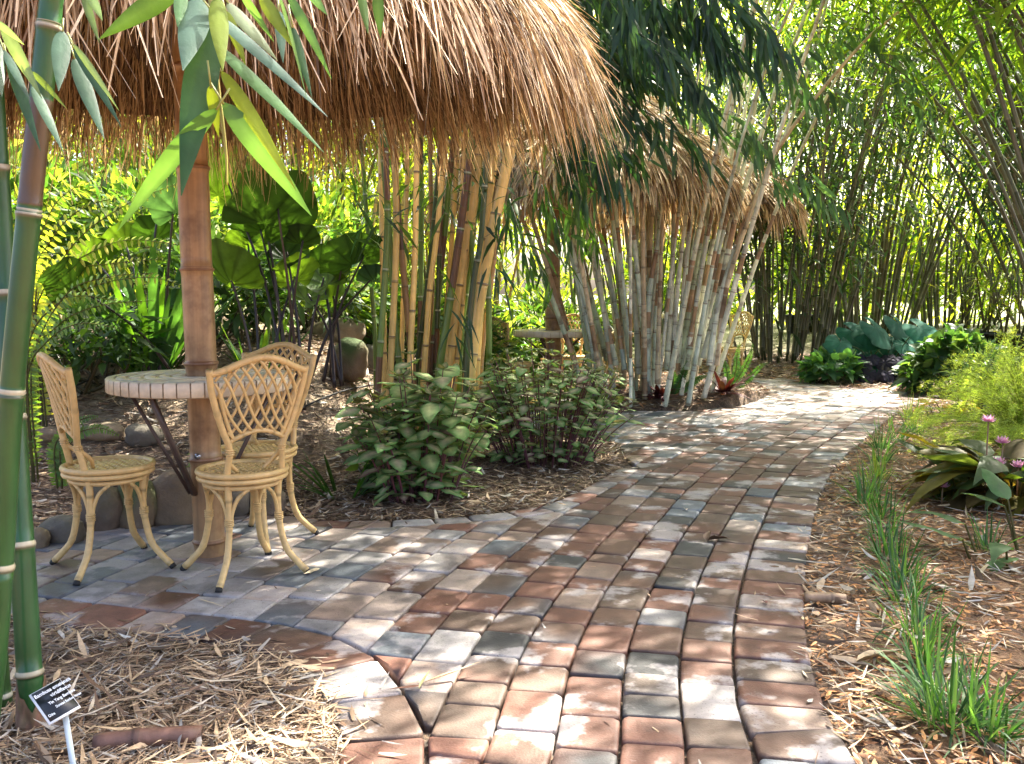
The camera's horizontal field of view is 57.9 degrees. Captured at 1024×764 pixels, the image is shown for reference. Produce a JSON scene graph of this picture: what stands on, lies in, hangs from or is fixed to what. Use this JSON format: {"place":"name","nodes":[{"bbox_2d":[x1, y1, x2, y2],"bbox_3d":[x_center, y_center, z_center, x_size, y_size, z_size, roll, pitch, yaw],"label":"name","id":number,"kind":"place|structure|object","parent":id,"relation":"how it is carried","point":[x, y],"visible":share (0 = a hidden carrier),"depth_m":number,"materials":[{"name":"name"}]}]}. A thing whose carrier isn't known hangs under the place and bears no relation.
{"place":"outdoors","nodes":[
{"label":"outdoors","id":0,"kind":"place"},
{"bbox_2d":[99,0,383,230],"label":"bamboo branch","id":1,"kind":"object","parent":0,"point":[205,30],"visible":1,"depth_m":1.14,"materials":[{"name":"green plant"}]},
{"bbox_2d":[10,378,919,763],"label":"path","id":2,"kind":"structure","parent":0,"point":[504,586],"depth_m":3.18,"materials":[{"name":"brick"}]},
{"bbox_2d":[34,527,50,548],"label":"rock","id":3,"kind":"object","parent":2,"relation":"on","point":[42,537],"visible":0.41,"depth_m":3.84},
{"bbox_2d":[39,514,85,543],"bbox_3d":[-1.934,0.640,3.982,0.193,0.135,0.161,0,5,0],"label":"rock","id":4,"kind":"object","parent":2,"relation":"on","point":[58,527],"visible":0.62,"depth_m":3.93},
{"bbox_2d":[36,352,176,585],"bbox_3d":[-1.566,0.299,3.542,0.415,0.846,0.390,-4,7,-39],"label":"bistro chair","id":5,"kind":"object","parent":2,"relation":"on","point":[89,472],"visible":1,"depth_m":3.44,"materials":[{"name":"wicker"}]},
{"bbox_2d":[180,354,309,592],"bbox_3d":[-0.999,0.307,3.459,0.390,0.846,0.415,-4,7,-39],"label":"bistro chair","id":6,"kind":"object","parent":2,"relation":"on","point":[255,477],"visible":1,"depth_m":3.35,"materials":[{"name":"wicker"}]},
{"bbox_2d":[221,342,318,554],"bbox_3d":[-1.078,0.260,3.951,0.390,0.846,0.415,2,6,22],"label":"bistro chair","id":7,"kind":"object","parent":2,"relation":"on","point":[262,449],"visible":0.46,"depth_m":4.00,"materials":[{"name":"wicker"}]},
{"bbox_2d":[492,316,537,403],"bbox_3d":[0.002,-0.199,8.761,0.415,0.846,0.390,-3,6,-29],"label":"bistro chair","id":8,"kind":"object","parent":2,"relation":"on","point":[518,363],"visible":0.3,"depth_m":8.62,"materials":[{"name":"wicker"}]},
{"bbox_2d":[561,313,584,383],"bbox_3d":[0.606,-0.297,9.785,0.390,0.846,0.415,2,6,17],"label":"bistro chair","id":9,"kind":"object","parent":2,"relation":"on","point":[580,355],"visible":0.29,"depth_m":9.89,"materials":[{"name":"wicker"}]},
{"bbox_2d":[0,294,1023,763],"bbox_3d":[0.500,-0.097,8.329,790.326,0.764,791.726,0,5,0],"label":"ground","id":10,"kind":"structure","parent":0,"point":[734,400],"depth_m":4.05,"materials":[{"name":"brown wood"}]},
{"bbox_2d":[27,426,58,442],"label":"rock","id":11,"kind":"object","parent":10,"relation":"on","point":[47,436],"visible":0.23,"depth_m":5.35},
{"bbox_2d":[29,678,80,763],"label":"plant label","id":12,"kind":"object","parent":10,"relation":"on","point":[54,701],"visible":1,"depth_m":2.06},
{"bbox_2d":[0,0,121,736],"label":"bamboo clump","id":13,"kind":"object","parent":10,"relation":"on","point":[48,68],"visible":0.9,"depth_m":1.99,"materials":[{"name":"green plant"}]},
{"bbox_2d":[8,138,136,310],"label":"leafy shrub","id":14,"kind":"object","parent":10,"relation":"on","point":[56,184],"visible":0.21,"depth_m":7.31,"materials":[{"name":"green plant"}]},
{"bbox_2d":[45,415,118,488],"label":"fern","id":15,"kind":"object","parent":10,"relation":"on","point":[55,454],"visible":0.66,"depth_m":4.86,"materials":[{"name":"green plant"}]},
{"bbox_2d":[25,272,157,481],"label":"fern","id":16,"kind":"object","parent":10,"relation":"on","point":[32,375],"visible":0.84,"depth_m":4.92,"materials":[{"name":"green plant"}]},
{"bbox_2d":[8,109,175,322],"bbox_3d":[-5.878,-3.731,10.128,10.426,7.726,11.142,0,5,0],"label":"bamboo clump","id":17,"kind":"object","parent":10,"relation":"on","point":[59,166],"visible":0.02,"depth_m":10.39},
{"bbox_2d":[28,285,173,394],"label":"leafy shrub","id":18,"kind":"object","parent":10,"relation":"on","point":[69,353],"visible":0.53,"depth_m":5.67,"materials":[{"name":"green plant"}]},
{"bbox_2d":[80,486,122,531],"bbox_3d":[-1.861,0.586,4.182,0.231,0.269,0.169,0,5,0],"label":"rock","id":19,"kind":"object","parent":10,"relation":"on","point":[109,508],"visible":0.41,"depth_m":4.11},
{"bbox_2d":[25,174,180,426],"bbox_3d":[-2.375,-0.424,5.354,1.059,1.529,0.248,0,5,0],"label":"fern","id":20,"kind":"object","parent":10,"relation":"on","point":[40,302],"visible":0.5,"depth_m":5.36,"materials":[{"name":"green plant"}]},
{"bbox_2d":[83,422,125,441],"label":"rock","id":21,"kind":"object","parent":10,"relation":"on","point":[118,428],"visible":0.69,"depth_m":5.38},
{"bbox_2d":[37,176,177,370],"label":"giant leaf plant","id":22,"kind":"object","parent":10,"relation":"on","point":[163,209],"visible":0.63,"depth_m":5.82,"materials":[{"name":"plant"}]},
{"bbox_2d":[117,480,156,528],"bbox_3d":[-1.715,0.571,4.229,0.212,0.288,0.162,0,5,0],"label":"rock","id":23,"kind":"object","parent":10,"relation":"on","point":[151,498],"visible":0.38,"depth_m":4.16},
{"bbox_2d":[41,114,244,313],"bbox_3d":[-3.252,-1.607,8.713,2.538,2.253,2.202,0,5,0],"label":"leafy shrub","id":24,"kind":"object","parent":10,"relation":"on","point":[124,169],"visible":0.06,"depth_m":8.29,"materials":[{"name":"green plant"}]},
{"bbox_2d":[125,424,164,447],"bbox_3d":[-2.140,0.319,5.394,0.232,0.148,0.192,0,5,0],"label":"rock","id":25,"kind":"object","parent":10,"relation":"on","point":[141,435],"visible":0.87,"depth_m":5.32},
{"bbox_2d":[92,725,203,751],"bbox_3d":[-0.852,0.836,2.172,0.242,0.053,0.051,-1,6,-9],"label":"bamboo log","id":26,"kind":"object","parent":10,"relation":"on","point":[149,736],"visible":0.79,"depth_m":2.15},
{"bbox_2d":[59,230,240,372],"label":"strap leaf lily","id":27,"kind":"object","parent":10,"relation":"on","point":[174,337],"visible":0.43,"depth_m":5.81,"materials":[{"name":"plant"}]},
{"bbox_2d":[39,151,278,331],"bbox_3d":[-2.695,-1.112,7.303,2.043,1.534,1.810,0,5,0],"label":"leafy shrub","id":28,"kind":"object","parent":10,"relation":"on","point":[111,206],"visible":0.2,"depth_m":6.95,"materials":[{"name":"green plant"}]},
{"bbox_2d":[153,467,192,526],"bbox_3d":[-1.549,0.551,4.311,0.290,0.304,0.233,0,5,0],"label":"rock","id":29,"kind":"object","parent":10,"relation":"on","point":[174,502],"visible":0.41,"depth_m":4.21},
{"bbox_2d":[144,220,304,350],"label":"leafy shrub","id":30,"kind":"object","parent":10,"relation":"on","point":[232,315],"visible":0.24,"depth_m":6.45,"materials":[{"name":"green plant"}]},
{"bbox_2d":[224,480,249,516],"bbox_3d":[-1.346,0.577,4.437,0.196,0.220,0.161,0,5,0],"label":"rock","id":31,"kind":"object","parent":10,"relation":"on","point":[243,507],"visible":0.18,"depth_m":4.38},
{"bbox_2d":[208,146,320,410],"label":"giant leaf plant","id":32,"kind":"object","parent":10,"relation":"on","point":[281,220],"visible":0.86,"depth_m":5.66,"materials":[{"name":"plant"}]},
{"bbox_2d":[218,312,315,368],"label":"strap leaf lily","id":33,"kind":"object","parent":10,"relation":"on","point":[264,342],"visible":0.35,"depth_m":5.98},
{"bbox_2d":[266,487,286,515],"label":"rock","id":34,"kind":"object","parent":10,"relation":"on","point":[270,508],"visible":0.3,"depth_m":4.41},
{"bbox_2d":[143,117,477,318],"bbox_3d":[-2.575,-4.076,11.605,9.492,7.637,7.071,-5,7,-40],"label":"bamboo clump","id":35,"kind":"object","parent":10,"relation":"on","point":[375,201],"visible":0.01,"depth_m":11.33,"materials":[{"name":"plant"}]},
{"bbox_2d":[211,170,417,336],"bbox_3d":[-1.755,-1.095,7.988,1.678,1.443,1.667,2,6,21],"label":"leafy shrub","id":36,"kind":"object","parent":10,"relation":"on","point":[319,224],"visible":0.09,"depth_m":7.74,"materials":[{"name":"green plant"}]},
{"bbox_2d":[0,0,632,557],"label":"thatched umbrella","id":37,"kind":"object","parent":10,"relation":"on","point":[442,68],"visible":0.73,"depth_m":4.25,"materials":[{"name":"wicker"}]},
{"bbox_2d":[105,368,292,495],"bbox_3d":[-1.232,0.208,3.707,0.712,0.477,0.712,0,5,0],"label":"round table","id":38,"kind":"object","parent":37,"relation":"attached to","point":[152,386],"visible":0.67,"depth_m":3.49,"materials":[{"name":"tile"}]},
{"bbox_2d":[240,244,400,337],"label":"leafy shrub","id":39,"kind":"object","parent":10,"relation":"on","point":[358,303],"visible":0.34,"depth_m":7.11,"materials":[{"name":"green plant"}]},
{"bbox_2d":[306,318,365,343],"bbox_3d":[-1.340,-0.381,7.077,0.458,0.220,0.367,0,5,0],"label":"rock","id":40,"kind":"object","parent":10,"relation":"on","point":[351,328],"visible":0.4,"depth_m":6.94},
{"bbox_2d":[291,232,382,388],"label":"giant leaf plant","id":41,"kind":"object","parent":10,"relation":"on","point":[335,261],"visible":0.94,"depth_m":6.11,"materials":[{"name":"plant"}]},
{"bbox_2d":[329,337,367,382],"bbox_3d":[-1.124,-0.152,6.370,0.269,0.312,0.207,0,5,0],"label":"rock","id":42,"kind":"object","parent":10,"relation":"on","point":[355,357],"visible":0.69,"depth_m":6.29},
{"bbox_2d":[292,450,418,500],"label":"strap leaf lily","id":43,"kind":"object","parent":10,"relation":"on","point":[324,487],"visible":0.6,"depth_m":4.83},
{"bbox_2d":[339,279,444,374],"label":"leafy shrub","id":44,"kind":"object","parent":10,"relation":"on","point":[368,340],"visible":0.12,"depth_m":7.44,"materials":[{"name":"green plant"}]},
{"bbox_2d":[342,418,448,496],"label":"leafy shrub","id":45,"kind":"object","parent":10,"relation":"on","point":[353,467],"visible":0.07,"depth_m":5.02,"materials":[{"name":"green plant"}]},
{"bbox_2d":[334,348,498,506],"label":"coleus bush","id":46,"kind":"object","parent":10,"relation":"on","point":[439,418],"visible":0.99,"depth_m":4.63,"materials":[{"name":"green plant"}]},
{"bbox_2d":[306,9,595,319],"bbox_3d":[-1.655,-4.181,13.246,8.571,8.308,10.093,0,5,0],"label":"bamboo clump","id":47,"kind":"object","parent":10,"relation":"on","point":[499,267],"visible":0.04,"depth_m":12.85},
{"bbox_2d":[386,266,527,388],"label":"leafy shrub","id":48,"kind":"object","parent":10,"relation":"on","point":[498,349],"visible":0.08,"depth_m":8.33,"materials":[{"name":"green plant"}]},
{"bbox_2d":[231,0,702,457],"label":"bamboo clump","id":49,"kind":"object","parent":10,"relation":"on","point":[463,338],"visible":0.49,"depth_m":5.89,"materials":[{"name":"yellow plant"}]},
{"bbox_2d":[522,0,753,233],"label":"bamboo branch","id":50,"kind":"object","parent":49,"relation":"attached to","point":[619,61],"visible":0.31,"depth_m":6.11,"materials":[{"name":"green plant"}]},
{"bbox_2d":[598,0,804,129],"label":"bamboo branch","id":51,"kind":"object","parent":49,"relation":"attached to","point":[706,30],"visible":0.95,"depth_m":5.57,"materials":[{"name":"green plant"}]},
{"bbox_2d":[440,292,544,388],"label":"leafy shrub","id":52,"kind":"object","parent":10,"relation":"on","point":[519,346],"visible":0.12,"depth_m":10.20,"materials":[{"name":"green plant"}]},
{"bbox_2d":[14,1,1023,328],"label":"bamboo wood","id":53,"kind":"object","parent":10,"relation":"on","point":[564,281],"visible":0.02,"depth_m":22.11,"materials":[{"name":"green plant"}]},
{"bbox_2d":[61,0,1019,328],"bbox_3d":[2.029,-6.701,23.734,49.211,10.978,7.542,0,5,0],"label":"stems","id":54,"kind":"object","parent":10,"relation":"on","point":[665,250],"visible":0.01,"depth_m":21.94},
{"bbox_2d":[460,339,643,468],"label":"coleus bush","id":55,"kind":"object","parent":10,"relation":"on","point":[546,393],"visible":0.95,"depth_m":5.63,"materials":[{"name":"green plant"}]},
{"bbox_2d":[484,277,633,382],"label":"leafy shrub","id":56,"kind":"object","parent":10,"relation":"on","point":[536,305],"visible":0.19,"depth_m":10.90,"materials":[{"name":"green plant"}]},
{"bbox_2d":[424,75,757,398],"bbox_3d":[0.711,-1.352,8.926,3.225,3.227,3.198,0,5,0],"label":"thatched umbrella","id":57,"kind":"object","parent":10,"relation":"on","point":[659,179],"visible":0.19,"depth_m":7.75,"materials":[{"name":"wicker"}]},
{"bbox_2d":[513,329,582,358],"bbox_3d":[0.401,-0.355,9.007,0.780,0.299,0.780,0,5,0],"label":"round table","id":58,"kind":"object","parent":57,"relation":"attached to","point":[541,334],"visible":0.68,"depth_m":8.70,"materials":[{"name":"tile"}]},
{"bbox_2d":[612,228,750,322],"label":"leafy shrub","id":59,"kind":"object","parent":10,"relation":"on","point":[665,283],"visible":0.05,"depth_m":19.09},
{"bbox_2d":[581,133,813,249],"bbox_3d":[2.498,-1.896,12.882,3.164,3.159,3.210,0,5,0],"label":"thatched umbrella","id":60,"kind":"object","parent":10,"relation":"on","point":[769,202],"visible":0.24,"depth_m":11.93,"materials":[{"name":"wicker"}]},
{"bbox_2d":[510,0,913,406],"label":"bamboo clump","id":61,"kind":"object","parent":10,"relation":"on","point":[686,340],"visible":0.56,"depth_m":8.45,"materials":[{"name":"white plant"}]},
{"bbox_2d":[504,184,606,315],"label":"bamboo branch","id":62,"kind":"object","parent":61,"relation":"attached to","point":[555,227],"visible":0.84,"depth_m":6.79,"materials":[{"name":"green plant"}]},
{"bbox_2d":[667,15,937,236],"bbox_3d":[2.447,-2.209,7.825,2.230,1.962,1.091,0,5,0],"label":"bamboo branch","id":63,"kind":"object","parent":61,"relation":"hanging from","point":[754,148],"visible":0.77,"depth_m":7.92,"materials":[{"name":"green plant"}]},
{"bbox_2d":[560,0,866,342],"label":"bamboo clump","id":64,"kind":"object","parent":10,"relation":"on","point":[613,261],"visible":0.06,"depth_m":17.02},
{"bbox_2d":[700,370,751,398],"bbox_3d":[1.978,0.016,8.682,0.529,0.282,0.568,3,6,31],"label":"bromeliad","id":65,"kind":"object","parent":10,"relation":"on","point":[723,386],"visible":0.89,"depth_m":8.62,"materials":[{"name":"red plant"}]},
{"bbox_2d":[713,311,753,381],"bbox_3d":[2.617,-0.421,11.020,0.415,0.846,0.390,-3,6,-31],"label":"bistro chair","id":66,"kind":"object","parent":10,"relation":"on","point":[731,351],"visible":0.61,"depth_m":10.98,"materials":[{"name":"wicker"}]},
{"bbox_2d":[720,343,767,388],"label":"fern","id":67,"kind":"object","parent":10,"relation":"on","point":[737,374],"visible":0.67,"depth_m":8.91,"materials":[{"name":"green plant"}]},
{"bbox_2d":[742,217,889,318],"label":"leafy shrub","id":68,"kind":"object","parent":10,"relation":"on","point":[776,291],"visible":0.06,"depth_m":19.82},
{"bbox_2d":[612,0,1023,270],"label":"bamboo clump","id":69,"kind":"object","parent":10,"relation":"on","point":[1017,100],"visible":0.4,"depth_m":8.58,"materials":[{"name":"plant"}]},
{"bbox_2d":[625,0,1019,363],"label":"bamboo clump","id":70,"kind":"object","parent":10,"relation":"on","point":[764,300],"visible":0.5,"depth_m":12.94,"materials":[{"name":"green plant"}]},
{"bbox_2d":[804,592,846,604],"bbox_3d":[1.078,0.744,3.189,0.138,0.043,0.042,1,6,8],"label":"bamboo log","id":71,"kind":"object","parent":10,"relation":"on","point":[826,597],"visible":0.98,"depth_m":3.17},
{"bbox_2d":[792,346,868,385],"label":"leafy shrub","id":72,"kind":"object","parent":10,"relation":"on","point":[822,362],"visible":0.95,"depth_m":10.80,"materials":[{"name":"green plant"}]},
{"bbox_2d":[673,0,1022,333],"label":"bamboo clump","id":73,"kind":"object","parent":10,"relation":"on","point":[880,282],"visible":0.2,"depth_m":16.30,"materials":[{"name":"plant"}]},
{"bbox_2d":[683,0,1023,332],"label":"bamboo clump","id":74,"kind":"object","parent":10,"relation":"on","point":[949,154],"visible":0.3,"depth_m":14.28,"materials":[{"name":"green plant"}]},
{"bbox_2d":[820,457,900,507],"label":"grass tuft","id":75,"kind":"object","parent":10,"relation":"on","point":[859,487],"visible":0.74,"depth_m":4.72,"materials":[{"name":"green plant"}]},
{"bbox_2d":[836,446,891,491],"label":"grass tuft","id":76,"kind":"object","parent":10,"relation":"on","point":[869,481],"visible":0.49,"depth_m":5.08,"materials":[{"name":"green plant"}]},
{"bbox_2d":[729,0,1023,113],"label":"bamboo clump","id":77,"kind":"object","parent":10,"relation":"on","point":[923,58],"visible":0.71,"depth_m":6.96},
{"bbox_2d":[852,446,902,484],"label":"grass tuft","id":78,"kind":"object","parent":10,"relation":"on","point":[880,468],"visible":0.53,"depth_m":5.39,"materials":[{"name":"green plant"}]},
{"bbox_2d":[856,649,902,661],"bbox_3d":[1.057,0.782,2.670,0.155,0.029,0.044,-2,6,-19],"label":"bamboo scrap","id":79,"kind":"object","parent":10,"relation":"on","point":[866,655],"visible":0.88,"depth_m":2.67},
{"bbox_2d":[852,429,906,464],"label":"grass tuft","id":80,"kind":"object","parent":10,"relation":"on","point":[886,453],"visible":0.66,"depth_m":5.84,"materials":[{"name":"green plant"}]},
{"bbox_2d":[847,415,915,451],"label":"grass tuft","id":81,"kind":"object","parent":10,"relation":"on","point":[876,444],"visible":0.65,"depth_m":6.33,"materials":[{"name":"green plant"}]},
{"bbox_2d":[813,315,952,384],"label":"elephant ear bush","id":82,"kind":"object","parent":10,"relation":"on","point":[879,348],"visible":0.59,"depth_m":11.07,"materials":[{"name":"green plant"}]},
{"bbox_2d":[844,473,927,523],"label":"grass tuft","id":83,"kind":"object","parent":10,"relation":"on","point":[885,510],"visible":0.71,"depth_m":4.38,"materials":[{"name":"green plant"}]},
{"bbox_2d":[845,507,931,569],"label":"grass tuft","id":84,"kind":"object","parent":10,"relation":"on","point":[883,538],"visible":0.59,"depth_m":3.76,"materials":[{"name":"green plant"}]},
{"bbox_2d":[853,493,927,543],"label":"grass tuft","id":85,"kind":"object","parent":10,"relation":"on","point":[892,525],"visible":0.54,"depth_m":4.07,"materials":[{"name":"green plant"}]},
{"bbox_2d":[760,0,1023,243],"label":"bamboo clump","id":86,"kind":"object","parent":10,"relation":"on","point":[988,20],"visible":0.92,"depth_m":7.04,"materials":[{"name":"plant"}]},
{"bbox_2d":[830,215,955,325],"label":"leafy shrub","id":87,"kind":"object","parent":10,"relation":"on","point":[912,252],"visible":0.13,"depth_m":19.95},
{"bbox_2d":[769,10,1023,328],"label":"bamboo clump","id":88,"kind":"object","parent":10,"relation":"on","point":[934,293],"visible":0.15,"depth_m":18.95,"materials":[{"name":"plant"}]},
{"bbox_2d":[851,516,947,591],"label":"grass tuft","id":89,"kind":"object","parent":10,"relation":"on","point":[905,569],"visible":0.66,"depth_m":3.45,"materials":[{"name":"green plant"}]},
{"bbox_2d":[854,540,968,616],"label":"grass tuft","id":90,"kind":"object","parent":10,"relation":"on","point":[897,585],"visible":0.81,"depth_m":3.22,"materials":[{"name":"green plant"}]},
{"bbox_2d":[862,575,967,650],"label":"grass tuft","id":91,"kind":"object","parent":10,"relation":"on","point":[913,608],"visible":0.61,"depth_m":2.92,"materials":[{"name":"green plant"}]},
{"bbox_2d":[856,583,1003,680],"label":"grass tuft","id":92,"kind":"object","parent":10,"relation":"on","point":[931,642],"visible":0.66,"depth_m":2.67,"materials":[{"name":"green plant"}]},
{"bbox_2d":[870,618,993,700],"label":"grass tuft","id":93,"kind":"object","parent":10,"relation":"on","point":[928,671],"visible":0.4,"depth_m":2.49,"materials":[{"name":"green plant"}]},
{"bbox_2d":[848,616,1023,763],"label":"grass tuft","id":94,"kind":"object","parent":10,"relation":"on","point":[932,708],"visible":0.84,"depth_m":2.28,"materials":[{"name":"green plant"}]},
{"bbox_2d":[888,322,1008,395],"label":"leafy shrub","id":95,"kind":"object","parent":10,"relation":"on","point":[933,352],"visible":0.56,"depth_m":9.73,"materials":[{"name":"green plant"}]},
{"bbox_2d":[890,468,1019,572],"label":"ginger plant","id":96,"kind":"object","parent":10,"relation":"on","point":[998,487],"visible":0.84,"depth_m":3.80,"materials":[{"name":"green plant"}]},
{"bbox_2d":[890,414,1023,518],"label":"ginger plant","id":97,"kind":"object","parent":10,"relation":"on","point":[959,466],"visible":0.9,"depth_m":4.63,"materials":[{"name":"green plant"}]},
{"bbox_2d":[903,326,1023,460],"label":"feathery bush","id":98,"kind":"object","parent":10,"relation":"on","point":[1009,409],"visible":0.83,"depth_m":6.06,"materials":[{"name":"plant"}]},
{"bbox_2d":[924,245,1010,331],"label":"leafy shrub","id":99,"kind":"object","parent":10,"relation":"on","point":[965,314],"visible":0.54,"depth_m":14.21,"materials":[{"name":"plant"}]},
{"bbox_2d":[912,639,1023,760],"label":"grass tuft","id":100,"kind":"object","parent":10,"relation":"on","point":[997,724],"visible":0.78,"depth_m":2.21,"materials":[{"name":"green plant"}]},
{"bbox_2d":[933,208,1023,325],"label":"leafy shrub","id":101,"kind":"object","parent":10,"relation":"on","point":[983,279],"visible":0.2,"depth_m":19.99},
{"bbox_2d":[936,330,1023,410],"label":"leafy shrub","id":102,"kind":"object","parent":10,"relation":"on","point":[987,361],"visible":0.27,"depth_m":8.31,"materials":[{"name":"green plant"}]},
{"bbox_2d":[944,223,1017,340],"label":"leafy shrub","id":103,"kind":"object","parent":10,"relation":"on","point":[985,332],"visible":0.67,"depth_m":13.92,"materials":[{"name":"plant"}]},
{"bbox_2d":[946,504,1023,553],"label":"grass tuft","id":104,"kind":"object","parent":10,"relation":"on","point":[984,542],"visible":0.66,"depth_m":3.87,"materials":[{"name":"green plant"}]},
{"bbox_2d":[962,239,1023,354],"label":"leafy shrub","id":105,"kind":"object","parent":10,"relation":"on","point":[1008,315],"visible":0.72,"depth_m":13.71,"materials":[{"name":"plant"}]},
{"bbox_2d":[981,240,1023,357],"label":"leafy shrub","id":106,"kind":"object","parent":10,"relation":"on","point":[1019,296],"visible":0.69,"depth_m":13.53,"materials":[{"name":"plant"}]},
{"bbox_2d":[8,0,1021,295],"label":"sky","id":107,"kind":"structure","parent":0,"point":[509,254],"materials":[{"name":"white"}]},
{"bbox_2d":[668,360,706,393],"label":"fern","id":108,"kind":"object","parent":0,"point":[676,383],"visible":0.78,"depth_m":8.60,"materials":[{"name":"green plant"}]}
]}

